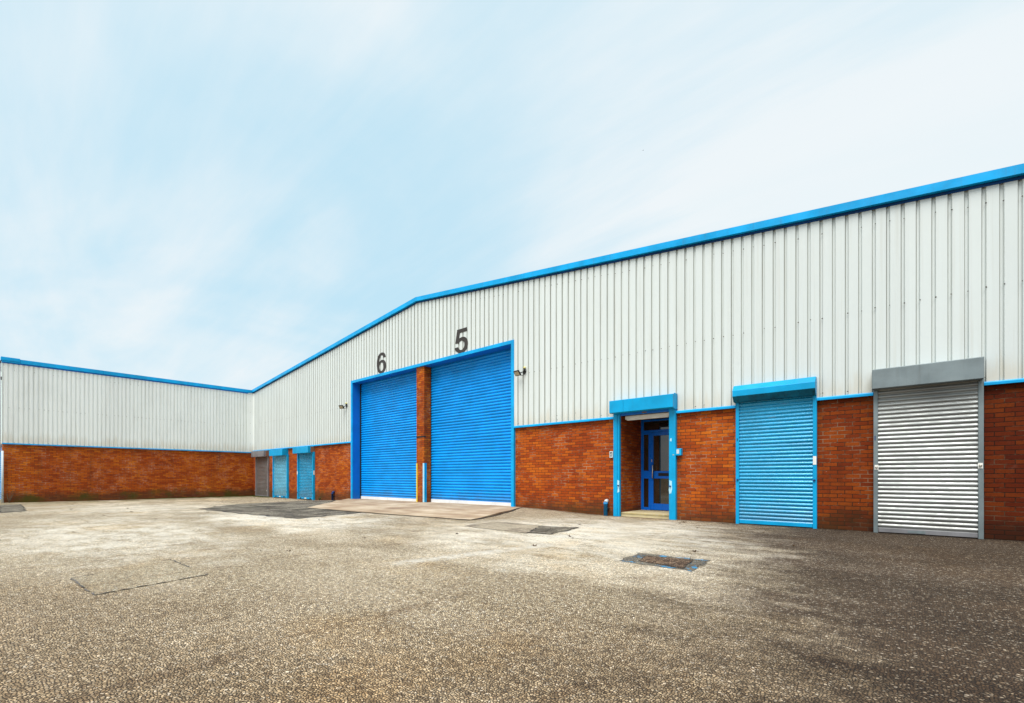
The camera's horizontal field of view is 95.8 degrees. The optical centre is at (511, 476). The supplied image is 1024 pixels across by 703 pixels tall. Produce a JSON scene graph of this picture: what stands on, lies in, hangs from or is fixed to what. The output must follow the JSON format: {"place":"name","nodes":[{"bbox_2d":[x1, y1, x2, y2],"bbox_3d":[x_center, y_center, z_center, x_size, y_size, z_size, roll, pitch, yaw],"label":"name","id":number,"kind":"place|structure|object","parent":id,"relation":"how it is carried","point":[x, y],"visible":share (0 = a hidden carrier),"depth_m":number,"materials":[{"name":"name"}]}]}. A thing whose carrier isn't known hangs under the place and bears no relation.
{"place":"outdoors","nodes":[
{"label":"outdoors","id":0,"kind":"place"},
{"bbox_2d":[0,496,1023,702],"bbox_3d":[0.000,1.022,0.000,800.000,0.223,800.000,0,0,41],"label":"yard ground","id":1,"kind":"structure","parent":0,"point":[334,609],"depth_m":3.44,"materials":[{"name":"grey asphalt"}]},
{"bbox_2d":[0,504,26,512],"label":"concrete patch","id":2,"kind":"object","parent":1,"relation":"on","point":[12,508],"visible":0.99,"depth_m":16.30,"materials":[{"name":"grey concrete"}]},
{"bbox_2d":[0,356,253,502],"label":"warehouse wing","id":3,"kind":"structure","parent":1,"relation":"on","point":[69,433],"depth_m":22.38,"materials":[{"name":"white metal"}]},
{"bbox_2d":[0,447,1,498],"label":"side door","id":4,"kind":"structure","parent":3,"relation":"in","point":[1,447],"depth_m":22.55,"materials":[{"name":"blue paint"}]},
{"bbox_2d":[71,559,207,594],"bbox_3d":[-3.853,0.999,4.747,1.588,0.006,0.966,0,0,41],"label":"trench patch","id":5,"kind":"object","parent":1,"relation":"on","point":[167,570],"visible":1,"depth_m":4.64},
{"bbox_2d":[143,495,268,499],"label":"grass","id":6,"kind":"structure","parent":1,"relation":"on","point":[209,497],"depth_m":25.14,"materials":[{"name":"green plant"}]},
{"bbox_2d":[201,500,361,518],"bbox_3d":[-8.074,1.049,16.090,4.479,0.129,11.897,0,0,-26],"label":"tarmac patch","id":7,"kind":"object","parent":1,"relation":"on","point":[295,509],"visible":0.86,"depth_m":14.08,"materials":[{"name":"grey asphalt"}]},
{"bbox_2d":[307,499,521,519],"bbox_3d":[-3.911,1.075,15.554,11.045,0.351,4.707,0,0,41],"label":"concrete apron","id":8,"kind":"object","parent":1,"relation":"on","point":[458,511],"visible":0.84,"depth_m":13.78,"materials":[{"name":"beige concrete"}]},
{"bbox_2d":[466,521,541,532],"bbox_3d":[-0.050,0.995,9.233,1.887,0.009,1.235,0,0,41],"label":"pale patch","id":9,"kind":"object","parent":1,"relation":"on","point":[514,527],"visible":1,"depth_m":9.28,"materials":[{"name":"beige concrete"}]},
{"bbox_2d":[529,526,578,533],"bbox_3d":[0.674,0.992,8.720,0.827,0.007,1.253,0,0,29],"label":"dark patch","id":10,"kind":"object","parent":1,"relation":"on","point":[546,529],"visible":1,"depth_m":8.72,"materials":[{"name":"grey asphalt"}]},
{"bbox_2d":[603,499,609,515],"bbox_3d":[2.421,0.810,11.915,0.140,0.479,0.150,0,0,41],"label":"pipe stub","id":11,"kind":"object","parent":1,"relation":"on","point":[605,502],"visible":0.91,"depth_m":11.87,"materials":[{"name":"blue plastic"}]},
{"bbox_2d":[251,163,1023,540],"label":"warehouse","id":12,"kind":"structure","parent":1,"relation":"on","point":[855,365],"depth_m":10.10,"materials":[{"name":"white metal"}]},
{"bbox_2d":[339,403,347,408],"bbox_3d":[-7.375,-3.105,20.166,0.387,0.278,0.190,0,0,6],"label":"floodlight","id":13,"kind":"object","parent":12,"relation":"attached to","point":[341,406],"visible":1,"depth_m":20.14,"materials":[{"name":"grey metal"}]},
{"bbox_2d":[377,352,385,372],"bbox_3d":[-5.226,-4.553,18.490,0.630,0.828,0.008,0,0,41],"label":"unit number","id":14,"kind":"object","parent":12,"relation":"attached to","point":[381,361],"visible":1,"depth_m":18.48,"materials":[{"name":"black paint"}]},
{"bbox_2d":[360,371,416,500],"bbox_3d":[-4.963,-1.575,18.790,4.338,5.090,0.080,0,0,41],"label":"roller door","id":15,"kind":"structure","parent":12,"relation":"in","point":[388,406],"depth_m":18.80,"materials":[{"name":"blue paint"}]},
{"bbox_2d":[455,327,467,352],"bbox_3d":[-1.701,-4.542,15.460,0.645,0.816,0.008,0,0,41],"label":"unit number","id":16,"kind":"object","parent":12,"relation":"attached to","point":[458,340],"visible":1,"depth_m":15.44,"materials":[{"name":"black paint"}]},
{"bbox_2d":[431,349,510,505],"bbox_3d":[-1.400,-1.586,15.728,4.257,5.068,0.080,0,0,41],"label":"roller door","id":17,"kind":"structure","parent":12,"relation":"in","point":[471,398],"depth_m":15.66,"materials":[{"name":"blue paint"}]},
{"bbox_2d":[513,366,525,375],"bbox_3d":[0.223,-3.115,13.646,0.333,0.278,0.258,0,0,41],"label":"floodlight","id":18,"kind":"object","parent":12,"relation":"attached to","point":[517,372],"visible":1,"depth_m":13.61,"materials":[{"name":"grey metal"}]},
{"bbox_2d":[673,448,682,455],"bbox_3d":[3.840,-0.572,10.719,0.200,0.165,0.106,0,0,41],"label":"switch box","id":19,"kind":"object","parent":12,"relation":"attached to","point":[679,451],"visible":1,"depth_m":10.65,"materials":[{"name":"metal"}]},
{"bbox_2d":[620,553,710,570],"bbox_3d":[1.800,0.992,5.490,0.948,0.012,0.814,0,0,41],"label":"utility cover","id":20,"kind":"object","parent":1,"relation":"on","point":[688,564],"visible":1,"depth_m":5.43,"materials":[{"name":"grey metal"}]},
{"bbox_2d":[0,0,1023,393],"label":"sky","id":21,"kind":"structure","parent":0,"point":[225,193],"materials":[{"name":"blue"}]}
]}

